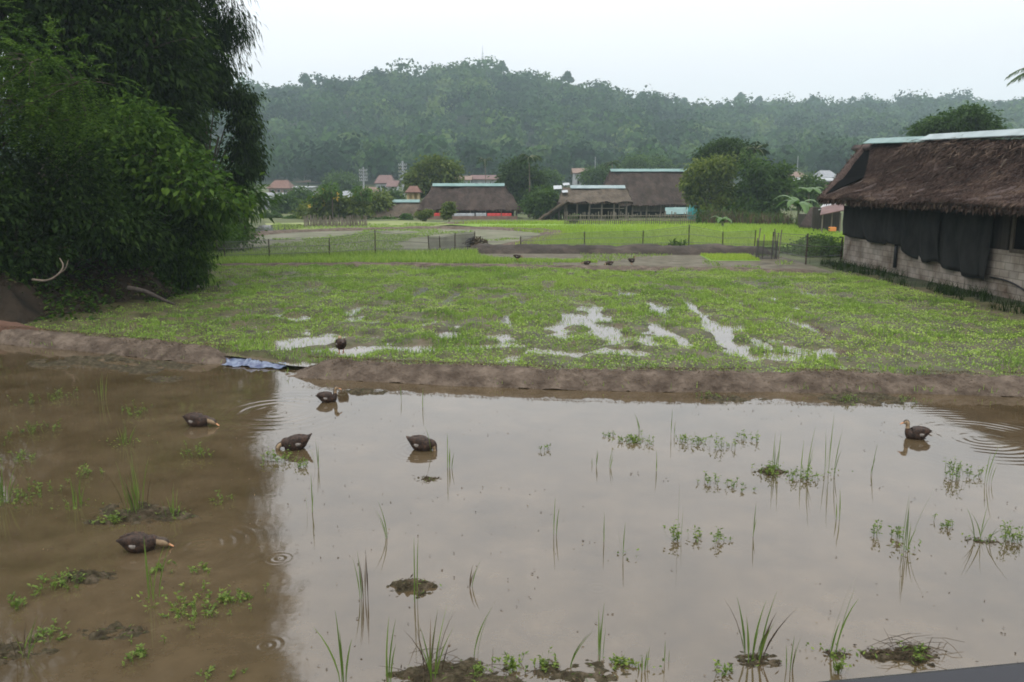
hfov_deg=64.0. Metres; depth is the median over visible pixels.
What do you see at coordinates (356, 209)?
village tree
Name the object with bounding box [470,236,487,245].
leaf heap
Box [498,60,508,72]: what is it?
hill tree
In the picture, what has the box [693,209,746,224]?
reed clump
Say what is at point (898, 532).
water weed
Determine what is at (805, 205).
banana plant
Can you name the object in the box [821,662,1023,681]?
handrail
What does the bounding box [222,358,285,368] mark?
plastic sheet
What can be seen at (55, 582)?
water weed
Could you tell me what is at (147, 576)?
grass tuft
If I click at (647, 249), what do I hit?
mud bank
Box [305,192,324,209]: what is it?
papaya plant
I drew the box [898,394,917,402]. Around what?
water weed
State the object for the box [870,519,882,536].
water weed
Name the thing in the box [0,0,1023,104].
sky
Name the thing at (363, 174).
power pole
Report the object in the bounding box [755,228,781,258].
stick gate
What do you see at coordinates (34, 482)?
water weed
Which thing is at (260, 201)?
shrub
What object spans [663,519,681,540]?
water weed
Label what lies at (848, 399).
water weed
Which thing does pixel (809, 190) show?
banana plant
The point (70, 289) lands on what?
bank undergrowth
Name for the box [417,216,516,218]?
wall
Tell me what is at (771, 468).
water weed
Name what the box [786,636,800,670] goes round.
grass tuft
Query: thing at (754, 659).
grass tuft
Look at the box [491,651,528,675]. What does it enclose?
water weed
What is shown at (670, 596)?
pond water
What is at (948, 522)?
water weed
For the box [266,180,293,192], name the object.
house
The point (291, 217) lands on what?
hedge
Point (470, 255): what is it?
verge grass
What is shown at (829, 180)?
house
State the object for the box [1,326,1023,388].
dike litter
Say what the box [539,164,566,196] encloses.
village tree
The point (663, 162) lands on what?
village tree
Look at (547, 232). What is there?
mud bank
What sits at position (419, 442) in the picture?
duck
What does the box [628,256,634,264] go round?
duck
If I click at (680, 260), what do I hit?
mud strip
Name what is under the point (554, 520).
grass tuft
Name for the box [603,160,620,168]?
areca palm
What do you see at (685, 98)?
hill tree
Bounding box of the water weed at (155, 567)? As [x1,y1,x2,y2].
[149,559,176,575]
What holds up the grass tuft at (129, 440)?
on the pond water at (670, 596)
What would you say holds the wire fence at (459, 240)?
on the ground at (462, 119)
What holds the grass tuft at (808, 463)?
on the pond water at (670, 596)
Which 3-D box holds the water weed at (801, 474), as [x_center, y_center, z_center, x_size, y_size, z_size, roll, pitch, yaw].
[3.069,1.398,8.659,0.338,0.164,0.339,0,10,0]
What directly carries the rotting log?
on the earth bank at (19, 306)
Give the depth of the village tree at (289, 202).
107.51 m
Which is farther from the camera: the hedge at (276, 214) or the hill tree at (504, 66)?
the hill tree at (504, 66)
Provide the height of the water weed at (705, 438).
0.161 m
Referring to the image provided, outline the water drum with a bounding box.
[688,206,696,219]
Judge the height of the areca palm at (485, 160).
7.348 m
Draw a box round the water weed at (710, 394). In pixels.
[696,390,727,399]
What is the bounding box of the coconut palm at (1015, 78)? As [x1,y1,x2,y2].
[1004,68,1023,85]
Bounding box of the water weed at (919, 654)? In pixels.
[896,640,927,660]
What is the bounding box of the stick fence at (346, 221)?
[303,215,366,226]
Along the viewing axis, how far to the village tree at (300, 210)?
88.05 m
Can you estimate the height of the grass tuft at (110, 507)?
0.781 m
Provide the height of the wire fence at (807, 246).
1.451 m
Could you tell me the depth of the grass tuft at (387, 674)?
5.05 m
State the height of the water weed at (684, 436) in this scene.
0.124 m
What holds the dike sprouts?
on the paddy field
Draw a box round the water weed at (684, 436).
[676,433,698,442]
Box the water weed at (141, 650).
[122,640,147,665]
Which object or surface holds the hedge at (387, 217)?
on the ground at (462, 119)
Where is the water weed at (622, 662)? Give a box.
[609,653,640,669]
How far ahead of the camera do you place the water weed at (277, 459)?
9.21 m
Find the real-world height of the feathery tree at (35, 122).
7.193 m
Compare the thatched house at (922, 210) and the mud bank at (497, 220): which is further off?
the mud bank at (497, 220)
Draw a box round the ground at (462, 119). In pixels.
[11,93,851,271]
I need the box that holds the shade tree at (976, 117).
[902,100,1014,139]
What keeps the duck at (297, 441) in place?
on the pond water at (670, 596)
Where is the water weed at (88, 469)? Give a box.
[64,463,104,482]
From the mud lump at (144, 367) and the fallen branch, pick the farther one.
the fallen branch
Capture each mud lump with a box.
[0,635,59,664]
[26,353,141,368]
[55,569,116,585]
[77,621,149,640]
[104,360,205,373]
[143,375,185,382]
[338,388,387,395]
[386,574,441,597]
[413,475,438,482]
[432,657,525,681]
[531,657,630,681]
[696,393,767,403]
[754,465,785,474]
[805,390,910,405]
[857,646,896,662]
[873,640,944,666]
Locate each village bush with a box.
[413,209,434,221]
[439,201,457,221]
[516,184,567,218]
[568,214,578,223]
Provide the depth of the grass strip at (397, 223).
73.40 m
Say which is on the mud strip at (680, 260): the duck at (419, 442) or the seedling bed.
the seedling bed
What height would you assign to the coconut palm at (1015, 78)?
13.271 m
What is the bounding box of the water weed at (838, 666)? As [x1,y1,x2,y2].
[831,649,851,675]
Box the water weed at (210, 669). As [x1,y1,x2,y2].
[196,665,248,681]
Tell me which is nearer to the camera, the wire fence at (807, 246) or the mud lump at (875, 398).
the mud lump at (875, 398)
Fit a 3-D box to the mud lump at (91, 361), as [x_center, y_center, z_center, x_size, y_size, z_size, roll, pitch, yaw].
[-7.694,0.402,14.633,2.457,0.245,1.456,0,10,0]
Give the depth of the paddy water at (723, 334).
17.02 m
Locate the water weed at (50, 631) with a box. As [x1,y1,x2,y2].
[33,618,70,643]
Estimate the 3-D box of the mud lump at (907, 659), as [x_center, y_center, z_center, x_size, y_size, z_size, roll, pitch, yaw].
[2.639,2.077,5.412,0.504,0.145,0.347,0,10,0]
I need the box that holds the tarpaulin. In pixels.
[553,185,561,188]
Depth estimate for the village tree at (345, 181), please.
174.93 m
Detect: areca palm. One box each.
[476,157,493,182]
[516,154,542,216]
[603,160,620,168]
[739,141,769,158]
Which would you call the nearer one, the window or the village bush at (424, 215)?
the window
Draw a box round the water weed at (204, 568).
[188,561,211,573]
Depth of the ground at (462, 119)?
92.44 m
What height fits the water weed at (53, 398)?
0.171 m
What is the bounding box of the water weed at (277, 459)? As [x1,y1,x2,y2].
[260,445,298,467]
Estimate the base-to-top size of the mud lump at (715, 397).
0.127 m
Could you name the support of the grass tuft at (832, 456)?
on the pond water at (670, 596)
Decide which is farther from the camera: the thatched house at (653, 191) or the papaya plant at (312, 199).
the thatched house at (653, 191)
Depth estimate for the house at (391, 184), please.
182.19 m
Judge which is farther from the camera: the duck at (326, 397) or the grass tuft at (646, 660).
the duck at (326, 397)
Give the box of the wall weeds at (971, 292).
[809,256,1023,313]
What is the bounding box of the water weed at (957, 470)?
[943,457,969,481]
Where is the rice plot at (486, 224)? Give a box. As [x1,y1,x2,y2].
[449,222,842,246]
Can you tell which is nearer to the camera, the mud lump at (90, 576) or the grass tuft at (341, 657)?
the grass tuft at (341, 657)
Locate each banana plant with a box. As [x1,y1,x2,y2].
[712,216,731,226]
[775,195,820,224]
[797,187,823,202]
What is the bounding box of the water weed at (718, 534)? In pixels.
[710,526,731,544]
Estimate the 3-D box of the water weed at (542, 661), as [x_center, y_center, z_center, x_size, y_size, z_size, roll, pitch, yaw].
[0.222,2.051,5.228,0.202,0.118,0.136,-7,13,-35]
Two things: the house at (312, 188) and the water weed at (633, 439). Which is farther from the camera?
the house at (312, 188)
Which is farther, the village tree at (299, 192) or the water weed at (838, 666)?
the village tree at (299, 192)
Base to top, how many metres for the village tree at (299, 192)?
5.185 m
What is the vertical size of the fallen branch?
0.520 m
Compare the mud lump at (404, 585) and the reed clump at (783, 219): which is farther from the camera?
the reed clump at (783, 219)
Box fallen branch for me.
[31,258,67,281]
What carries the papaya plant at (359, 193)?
on the ground at (462, 119)
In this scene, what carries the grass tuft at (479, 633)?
on the pond water at (670, 596)
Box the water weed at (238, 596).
[218,583,269,614]
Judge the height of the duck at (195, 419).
0.200 m
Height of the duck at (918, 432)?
0.270 m
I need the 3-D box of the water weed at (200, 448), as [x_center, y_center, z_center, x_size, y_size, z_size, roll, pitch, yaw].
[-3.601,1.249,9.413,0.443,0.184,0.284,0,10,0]
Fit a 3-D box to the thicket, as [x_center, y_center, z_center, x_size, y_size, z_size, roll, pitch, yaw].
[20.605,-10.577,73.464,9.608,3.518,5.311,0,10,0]
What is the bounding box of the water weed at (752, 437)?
[736,430,759,440]
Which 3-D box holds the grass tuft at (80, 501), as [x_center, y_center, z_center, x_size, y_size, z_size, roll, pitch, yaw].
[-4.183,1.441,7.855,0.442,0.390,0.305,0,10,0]
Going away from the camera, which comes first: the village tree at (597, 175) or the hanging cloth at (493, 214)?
the hanging cloth at (493, 214)
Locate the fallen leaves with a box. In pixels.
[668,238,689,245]
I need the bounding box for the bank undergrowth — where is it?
[0,233,241,321]
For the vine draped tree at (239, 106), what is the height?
8.187 m
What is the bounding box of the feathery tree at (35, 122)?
[0,0,147,170]
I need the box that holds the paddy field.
[24,265,1023,376]
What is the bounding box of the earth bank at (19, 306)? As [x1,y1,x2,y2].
[0,219,249,323]
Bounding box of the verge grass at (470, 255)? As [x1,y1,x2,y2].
[206,247,818,275]
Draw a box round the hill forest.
[0,55,1023,182]
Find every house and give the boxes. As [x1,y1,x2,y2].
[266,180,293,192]
[292,186,317,194]
[343,191,351,196]
[369,199,422,217]
[374,175,394,190]
[386,181,400,191]
[417,183,522,215]
[455,176,472,182]
[471,175,498,182]
[557,185,633,219]
[570,168,586,184]
[603,169,695,218]
[786,178,832,192]
[791,172,806,177]
[813,170,835,178]
[815,128,1023,308]
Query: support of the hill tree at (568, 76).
on the ground at (462, 119)
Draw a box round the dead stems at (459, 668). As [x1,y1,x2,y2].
[383,644,552,681]
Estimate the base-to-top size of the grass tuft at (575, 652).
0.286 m
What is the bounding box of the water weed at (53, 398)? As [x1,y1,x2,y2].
[7,388,94,405]
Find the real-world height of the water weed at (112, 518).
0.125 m
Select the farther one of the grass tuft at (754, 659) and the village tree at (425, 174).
the village tree at (425, 174)
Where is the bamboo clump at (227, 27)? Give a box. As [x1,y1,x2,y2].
[94,0,266,217]
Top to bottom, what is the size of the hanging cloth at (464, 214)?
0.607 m
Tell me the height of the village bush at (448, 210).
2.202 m
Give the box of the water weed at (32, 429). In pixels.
[3,418,61,444]
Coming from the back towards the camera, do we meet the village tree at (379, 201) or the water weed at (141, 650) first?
the village tree at (379, 201)
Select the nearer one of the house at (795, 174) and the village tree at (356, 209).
the village tree at (356, 209)
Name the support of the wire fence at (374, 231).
on the ground at (462, 119)
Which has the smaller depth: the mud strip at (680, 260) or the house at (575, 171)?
the mud strip at (680, 260)
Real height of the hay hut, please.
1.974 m
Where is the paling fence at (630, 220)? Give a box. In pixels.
[565,211,695,223]
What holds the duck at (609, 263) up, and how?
on the mud strip at (680, 260)
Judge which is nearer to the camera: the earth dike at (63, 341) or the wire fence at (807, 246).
the earth dike at (63, 341)
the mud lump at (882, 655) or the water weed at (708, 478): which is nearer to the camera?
the mud lump at (882, 655)
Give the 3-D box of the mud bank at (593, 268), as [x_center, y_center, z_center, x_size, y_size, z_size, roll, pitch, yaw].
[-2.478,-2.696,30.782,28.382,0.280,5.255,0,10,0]
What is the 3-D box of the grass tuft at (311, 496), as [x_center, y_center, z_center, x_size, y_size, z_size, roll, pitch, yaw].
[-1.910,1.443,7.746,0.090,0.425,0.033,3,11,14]
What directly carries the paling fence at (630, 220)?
on the rice plot at (486, 224)
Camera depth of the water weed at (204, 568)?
6.54 m
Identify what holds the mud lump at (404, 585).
on the pond water at (670, 596)
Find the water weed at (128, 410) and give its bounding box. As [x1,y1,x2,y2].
[122,400,152,416]
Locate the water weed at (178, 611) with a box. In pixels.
[143,580,230,643]
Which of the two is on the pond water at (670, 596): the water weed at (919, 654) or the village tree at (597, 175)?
the water weed at (919, 654)
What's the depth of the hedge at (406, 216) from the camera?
84.76 m
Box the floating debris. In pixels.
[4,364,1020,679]
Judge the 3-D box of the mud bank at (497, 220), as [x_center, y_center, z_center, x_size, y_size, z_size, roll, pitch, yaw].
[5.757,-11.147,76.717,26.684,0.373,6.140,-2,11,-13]
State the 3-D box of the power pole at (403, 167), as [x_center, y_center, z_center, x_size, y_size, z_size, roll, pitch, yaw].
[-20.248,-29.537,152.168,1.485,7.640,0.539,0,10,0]
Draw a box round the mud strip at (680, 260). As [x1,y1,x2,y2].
[436,254,830,273]
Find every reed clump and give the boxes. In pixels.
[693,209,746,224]
[741,210,796,224]
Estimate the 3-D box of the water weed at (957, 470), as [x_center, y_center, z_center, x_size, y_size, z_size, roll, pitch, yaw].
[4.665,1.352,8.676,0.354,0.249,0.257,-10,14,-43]
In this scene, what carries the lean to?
on the ground at (462, 119)
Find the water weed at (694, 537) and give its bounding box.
[686,525,702,541]
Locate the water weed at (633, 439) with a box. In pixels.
[612,430,654,444]
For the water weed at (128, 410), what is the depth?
11.15 m
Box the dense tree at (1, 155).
[0,1,250,228]
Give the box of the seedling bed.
[700,255,760,260]
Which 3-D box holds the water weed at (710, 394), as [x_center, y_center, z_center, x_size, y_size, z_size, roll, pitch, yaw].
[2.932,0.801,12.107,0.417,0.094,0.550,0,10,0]
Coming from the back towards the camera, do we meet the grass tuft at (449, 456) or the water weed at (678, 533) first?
the grass tuft at (449, 456)
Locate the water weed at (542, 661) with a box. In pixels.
[529,645,558,671]
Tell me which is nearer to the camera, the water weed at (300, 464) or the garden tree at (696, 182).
the water weed at (300, 464)
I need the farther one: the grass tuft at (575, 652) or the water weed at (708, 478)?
the water weed at (708, 478)
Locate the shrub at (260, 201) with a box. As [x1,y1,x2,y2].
[212,162,284,228]
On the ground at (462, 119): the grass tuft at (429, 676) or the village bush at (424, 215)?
the village bush at (424, 215)
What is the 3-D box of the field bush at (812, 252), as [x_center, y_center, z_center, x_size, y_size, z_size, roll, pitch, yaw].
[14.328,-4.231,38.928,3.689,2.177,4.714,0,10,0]
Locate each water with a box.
[0,344,1023,681]
[81,269,1020,371]
[256,224,307,230]
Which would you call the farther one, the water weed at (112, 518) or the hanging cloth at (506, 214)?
the hanging cloth at (506, 214)
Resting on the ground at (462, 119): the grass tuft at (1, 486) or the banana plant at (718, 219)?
the banana plant at (718, 219)
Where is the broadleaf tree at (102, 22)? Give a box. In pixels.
[0,0,238,235]
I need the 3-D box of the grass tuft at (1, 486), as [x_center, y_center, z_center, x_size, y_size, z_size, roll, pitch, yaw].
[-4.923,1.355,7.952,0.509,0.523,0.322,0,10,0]
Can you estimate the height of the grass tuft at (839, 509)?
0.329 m
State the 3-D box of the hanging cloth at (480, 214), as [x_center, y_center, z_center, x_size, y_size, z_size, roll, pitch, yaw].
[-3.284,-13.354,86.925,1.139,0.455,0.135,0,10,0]
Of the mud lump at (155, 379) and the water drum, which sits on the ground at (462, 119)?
the water drum
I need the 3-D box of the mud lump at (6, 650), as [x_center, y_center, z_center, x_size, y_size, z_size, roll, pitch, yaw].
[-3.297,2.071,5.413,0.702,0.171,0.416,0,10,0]
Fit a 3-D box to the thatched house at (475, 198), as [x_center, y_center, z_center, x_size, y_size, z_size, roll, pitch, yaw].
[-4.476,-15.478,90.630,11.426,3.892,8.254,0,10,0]
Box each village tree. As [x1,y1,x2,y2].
[266,192,302,213]
[284,183,314,208]
[288,200,309,218]
[298,185,350,219]
[320,168,365,191]
[338,191,376,219]
[348,188,395,216]
[372,185,404,199]
[398,152,469,200]
[487,156,553,212]
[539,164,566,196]
[575,163,613,184]
[618,151,658,168]
[648,153,680,168]
[790,170,829,211]
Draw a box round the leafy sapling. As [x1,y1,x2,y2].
[26,88,264,240]
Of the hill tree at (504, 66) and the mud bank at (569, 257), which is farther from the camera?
the hill tree at (504, 66)
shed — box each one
[262,193,285,208]
[811,203,843,232]
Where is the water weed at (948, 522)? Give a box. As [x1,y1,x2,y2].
[933,512,953,527]
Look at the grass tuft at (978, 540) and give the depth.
7.12 m
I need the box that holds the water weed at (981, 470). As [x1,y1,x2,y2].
[966,465,986,478]
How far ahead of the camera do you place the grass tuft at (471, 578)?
6.30 m
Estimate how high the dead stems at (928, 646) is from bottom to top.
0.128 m
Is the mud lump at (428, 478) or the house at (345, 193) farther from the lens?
the house at (345, 193)
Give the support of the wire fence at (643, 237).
on the ground at (462, 119)
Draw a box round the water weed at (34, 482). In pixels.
[1,477,63,504]
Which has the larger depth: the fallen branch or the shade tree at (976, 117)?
the shade tree at (976, 117)
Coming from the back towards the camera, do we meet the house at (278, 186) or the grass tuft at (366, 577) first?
the house at (278, 186)
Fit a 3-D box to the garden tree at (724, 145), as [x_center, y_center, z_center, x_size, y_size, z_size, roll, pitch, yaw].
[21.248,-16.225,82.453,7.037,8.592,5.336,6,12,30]
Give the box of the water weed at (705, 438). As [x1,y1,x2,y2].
[691,434,712,443]
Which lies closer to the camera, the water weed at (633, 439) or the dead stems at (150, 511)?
the dead stems at (150, 511)
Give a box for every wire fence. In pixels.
[207,230,429,256]
[429,231,474,250]
[520,225,755,245]
[773,232,843,263]
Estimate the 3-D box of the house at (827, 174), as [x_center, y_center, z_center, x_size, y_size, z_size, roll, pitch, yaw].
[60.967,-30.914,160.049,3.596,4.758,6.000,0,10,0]
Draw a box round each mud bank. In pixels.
[211,261,818,273]
[249,226,563,244]
[440,219,681,223]
[467,243,755,254]
[523,256,672,261]
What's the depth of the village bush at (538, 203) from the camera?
85.92 m
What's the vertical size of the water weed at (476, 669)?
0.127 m
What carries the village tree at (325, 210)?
on the ground at (462, 119)
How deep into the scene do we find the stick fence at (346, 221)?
67.52 m
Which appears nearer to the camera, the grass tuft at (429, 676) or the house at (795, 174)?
the grass tuft at (429, 676)
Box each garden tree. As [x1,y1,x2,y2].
[675,151,744,213]
[686,136,757,187]
[718,149,801,214]
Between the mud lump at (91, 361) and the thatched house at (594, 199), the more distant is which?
the thatched house at (594, 199)
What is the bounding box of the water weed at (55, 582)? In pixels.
[7,567,85,606]
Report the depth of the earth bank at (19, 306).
20.21 m
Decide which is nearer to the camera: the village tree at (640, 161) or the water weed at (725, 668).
the water weed at (725, 668)
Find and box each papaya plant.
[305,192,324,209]
[316,180,344,218]
[348,184,375,201]
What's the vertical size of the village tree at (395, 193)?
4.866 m
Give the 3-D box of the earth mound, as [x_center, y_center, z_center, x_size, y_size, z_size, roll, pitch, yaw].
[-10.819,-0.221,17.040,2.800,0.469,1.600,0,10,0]
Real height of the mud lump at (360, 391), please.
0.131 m
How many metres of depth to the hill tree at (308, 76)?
496.33 m
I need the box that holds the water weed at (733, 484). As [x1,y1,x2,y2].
[724,478,756,490]
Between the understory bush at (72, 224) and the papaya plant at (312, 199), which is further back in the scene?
the papaya plant at (312, 199)
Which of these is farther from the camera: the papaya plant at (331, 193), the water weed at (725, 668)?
the papaya plant at (331, 193)
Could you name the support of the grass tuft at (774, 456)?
on the pond water at (670, 596)
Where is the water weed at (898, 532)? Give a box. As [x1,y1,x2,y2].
[887,525,904,538]
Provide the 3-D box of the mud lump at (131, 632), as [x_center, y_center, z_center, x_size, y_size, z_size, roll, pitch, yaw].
[-2.723,2.037,5.655,0.569,0.148,0.333,0,10,0]
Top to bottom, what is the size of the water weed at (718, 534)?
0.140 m
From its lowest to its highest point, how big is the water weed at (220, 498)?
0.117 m
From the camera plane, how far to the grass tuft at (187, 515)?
7.64 m
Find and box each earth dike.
[0,328,232,363]
[286,358,1023,396]
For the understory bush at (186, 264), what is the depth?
23.60 m
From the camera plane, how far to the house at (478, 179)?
171.23 m
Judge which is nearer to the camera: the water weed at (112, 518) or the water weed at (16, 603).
the water weed at (16, 603)
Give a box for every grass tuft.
[0,459,30,507]
[10,617,45,659]
[51,474,103,510]
[81,455,184,525]
[106,426,157,446]
[131,541,191,600]
[148,483,211,522]
[305,482,312,510]
[311,440,318,466]
[314,612,351,681]
[353,550,367,598]
[377,502,386,538]
[382,604,475,681]
[386,619,395,681]
[414,547,417,602]
[447,441,453,467]
[469,564,478,586]
[474,602,494,655]
[553,506,558,534]
[570,633,589,666]
[598,602,605,660]
[608,529,639,558]
[616,648,663,670]
[728,595,791,668]
[758,431,783,469]
[777,431,821,479]
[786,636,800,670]
[806,577,876,659]
[820,419,852,478]
[836,498,840,518]
[875,492,932,555]
[961,509,1006,545]
[985,445,999,482]
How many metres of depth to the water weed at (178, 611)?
5.93 m
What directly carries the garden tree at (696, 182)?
on the ground at (462, 119)
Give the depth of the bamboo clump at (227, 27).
31.00 m
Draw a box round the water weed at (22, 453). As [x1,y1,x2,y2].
[0,449,35,465]
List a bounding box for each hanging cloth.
[452,213,473,215]
[476,213,485,215]
[487,213,500,215]
[502,213,511,215]
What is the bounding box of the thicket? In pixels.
[691,203,786,222]
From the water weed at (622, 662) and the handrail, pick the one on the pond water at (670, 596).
the water weed at (622, 662)
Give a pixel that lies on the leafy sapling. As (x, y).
(161, 167)
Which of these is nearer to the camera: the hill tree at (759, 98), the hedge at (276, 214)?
the hedge at (276, 214)
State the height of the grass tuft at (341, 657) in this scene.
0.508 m
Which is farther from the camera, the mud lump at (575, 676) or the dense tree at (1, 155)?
the dense tree at (1, 155)
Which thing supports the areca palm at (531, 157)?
on the ground at (462, 119)
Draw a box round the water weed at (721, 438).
[713,433,737,448]
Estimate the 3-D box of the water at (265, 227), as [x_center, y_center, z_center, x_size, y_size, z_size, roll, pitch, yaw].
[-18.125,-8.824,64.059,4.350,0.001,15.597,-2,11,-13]
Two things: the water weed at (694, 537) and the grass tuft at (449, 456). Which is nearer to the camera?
the water weed at (694, 537)
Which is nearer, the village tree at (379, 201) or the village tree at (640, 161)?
the village tree at (379, 201)
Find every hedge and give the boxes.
[259,210,283,217]
[282,214,298,218]
[372,214,396,219]
[398,213,413,219]
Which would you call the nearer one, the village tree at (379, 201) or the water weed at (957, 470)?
the water weed at (957, 470)
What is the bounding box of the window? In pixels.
[1009,214,1023,253]
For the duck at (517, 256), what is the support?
on the mud strip at (680, 260)
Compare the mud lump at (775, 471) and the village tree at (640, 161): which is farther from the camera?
the village tree at (640, 161)
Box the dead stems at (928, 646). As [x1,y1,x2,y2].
[868,629,961,666]
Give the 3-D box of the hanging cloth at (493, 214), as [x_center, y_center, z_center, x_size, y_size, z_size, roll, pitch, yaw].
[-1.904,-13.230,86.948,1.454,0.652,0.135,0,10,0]
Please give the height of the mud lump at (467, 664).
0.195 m
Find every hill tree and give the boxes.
[298,72,309,83]
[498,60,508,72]
[560,71,574,82]
[679,97,689,105]
[734,92,744,102]
[754,96,763,103]
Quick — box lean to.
[538,200,569,219]
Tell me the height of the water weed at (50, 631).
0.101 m
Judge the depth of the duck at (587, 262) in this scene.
32.55 m
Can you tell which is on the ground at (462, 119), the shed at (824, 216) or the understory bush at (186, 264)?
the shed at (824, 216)
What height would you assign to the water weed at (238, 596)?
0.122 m
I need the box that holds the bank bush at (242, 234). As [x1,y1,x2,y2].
[169,196,268,252]
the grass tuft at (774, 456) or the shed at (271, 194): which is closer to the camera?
the grass tuft at (774, 456)
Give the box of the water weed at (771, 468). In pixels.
[752,460,791,478]
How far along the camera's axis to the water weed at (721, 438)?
9.72 m
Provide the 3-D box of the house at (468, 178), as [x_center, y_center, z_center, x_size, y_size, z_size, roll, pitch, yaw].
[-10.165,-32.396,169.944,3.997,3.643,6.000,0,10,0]
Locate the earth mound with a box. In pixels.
[0,320,41,331]
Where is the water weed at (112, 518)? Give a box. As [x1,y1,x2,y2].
[92,510,122,524]
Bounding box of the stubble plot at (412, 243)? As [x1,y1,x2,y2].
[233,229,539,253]
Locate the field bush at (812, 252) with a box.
[778,228,843,257]
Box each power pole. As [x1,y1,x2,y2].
[359,167,367,188]
[398,161,406,196]
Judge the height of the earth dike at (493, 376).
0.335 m
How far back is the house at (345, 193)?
129.72 m
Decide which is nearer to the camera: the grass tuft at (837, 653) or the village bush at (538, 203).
the grass tuft at (837, 653)
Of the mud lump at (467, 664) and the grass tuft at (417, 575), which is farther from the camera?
the grass tuft at (417, 575)
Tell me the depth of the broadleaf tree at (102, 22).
25.90 m
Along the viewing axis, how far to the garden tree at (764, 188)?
75.01 m
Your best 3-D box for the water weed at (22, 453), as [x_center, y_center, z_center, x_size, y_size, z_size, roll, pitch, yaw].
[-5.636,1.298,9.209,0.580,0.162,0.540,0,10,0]
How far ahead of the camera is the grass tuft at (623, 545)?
6.83 m
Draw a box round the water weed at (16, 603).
[7,591,26,609]
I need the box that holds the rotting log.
[127,285,174,304]
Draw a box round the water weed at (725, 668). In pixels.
[713,659,732,676]
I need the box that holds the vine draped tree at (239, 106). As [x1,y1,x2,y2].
[178,60,274,249]
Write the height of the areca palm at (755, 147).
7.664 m
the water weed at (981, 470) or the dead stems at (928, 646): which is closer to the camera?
the dead stems at (928, 646)
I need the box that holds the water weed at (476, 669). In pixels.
[465,660,492,681]
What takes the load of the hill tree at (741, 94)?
on the ground at (462, 119)
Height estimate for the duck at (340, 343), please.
0.302 m
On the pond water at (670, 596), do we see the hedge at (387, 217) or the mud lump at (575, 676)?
the mud lump at (575, 676)
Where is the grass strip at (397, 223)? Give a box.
[265,221,448,229]
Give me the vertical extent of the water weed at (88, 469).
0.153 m
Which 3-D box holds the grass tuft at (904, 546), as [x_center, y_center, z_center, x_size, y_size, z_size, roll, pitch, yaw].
[3.392,1.532,6.903,0.506,0.553,0.302,-1,11,-8]
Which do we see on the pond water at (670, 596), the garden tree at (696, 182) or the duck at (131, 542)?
the duck at (131, 542)
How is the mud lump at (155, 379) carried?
on the pond water at (670, 596)
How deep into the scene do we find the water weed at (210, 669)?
5.16 m
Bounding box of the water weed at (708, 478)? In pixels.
[697,471,721,483]
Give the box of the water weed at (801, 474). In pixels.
[790,465,817,482]
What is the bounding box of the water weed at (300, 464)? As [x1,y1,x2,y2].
[295,457,307,467]
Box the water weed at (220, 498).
[208,489,233,505]
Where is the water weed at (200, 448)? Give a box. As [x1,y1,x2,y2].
[180,440,213,457]
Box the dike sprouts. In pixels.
[30,342,1018,392]
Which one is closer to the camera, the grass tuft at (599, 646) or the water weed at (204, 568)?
the grass tuft at (599, 646)
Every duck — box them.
[116,531,173,552]
[182,412,219,426]
[275,433,311,450]
[315,386,339,402]
[335,335,346,353]
[406,435,436,450]
[513,254,523,258]
[581,260,590,264]
[604,261,612,264]
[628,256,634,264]
[900,419,931,439]
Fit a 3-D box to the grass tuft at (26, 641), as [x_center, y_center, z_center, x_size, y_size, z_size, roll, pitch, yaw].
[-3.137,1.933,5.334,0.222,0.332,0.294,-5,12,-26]
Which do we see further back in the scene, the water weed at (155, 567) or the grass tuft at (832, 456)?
the grass tuft at (832, 456)
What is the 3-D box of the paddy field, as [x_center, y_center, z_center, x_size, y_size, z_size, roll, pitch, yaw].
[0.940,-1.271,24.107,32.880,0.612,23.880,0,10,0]
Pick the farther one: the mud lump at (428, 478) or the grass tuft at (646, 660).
the mud lump at (428, 478)
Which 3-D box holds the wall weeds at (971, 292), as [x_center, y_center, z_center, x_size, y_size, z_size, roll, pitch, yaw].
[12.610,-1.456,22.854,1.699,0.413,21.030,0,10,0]
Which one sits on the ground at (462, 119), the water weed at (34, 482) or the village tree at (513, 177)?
the village tree at (513, 177)
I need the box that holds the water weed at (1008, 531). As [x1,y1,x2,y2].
[1000,520,1023,542]
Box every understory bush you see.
[0,127,185,289]
[95,202,237,292]
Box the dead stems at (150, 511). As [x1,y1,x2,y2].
[90,503,186,528]
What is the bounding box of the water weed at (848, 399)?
[832,393,865,405]
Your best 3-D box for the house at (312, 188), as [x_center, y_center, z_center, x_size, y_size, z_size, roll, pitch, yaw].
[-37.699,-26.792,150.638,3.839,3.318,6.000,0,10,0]
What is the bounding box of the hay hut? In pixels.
[797,207,812,228]
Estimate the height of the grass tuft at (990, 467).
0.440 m

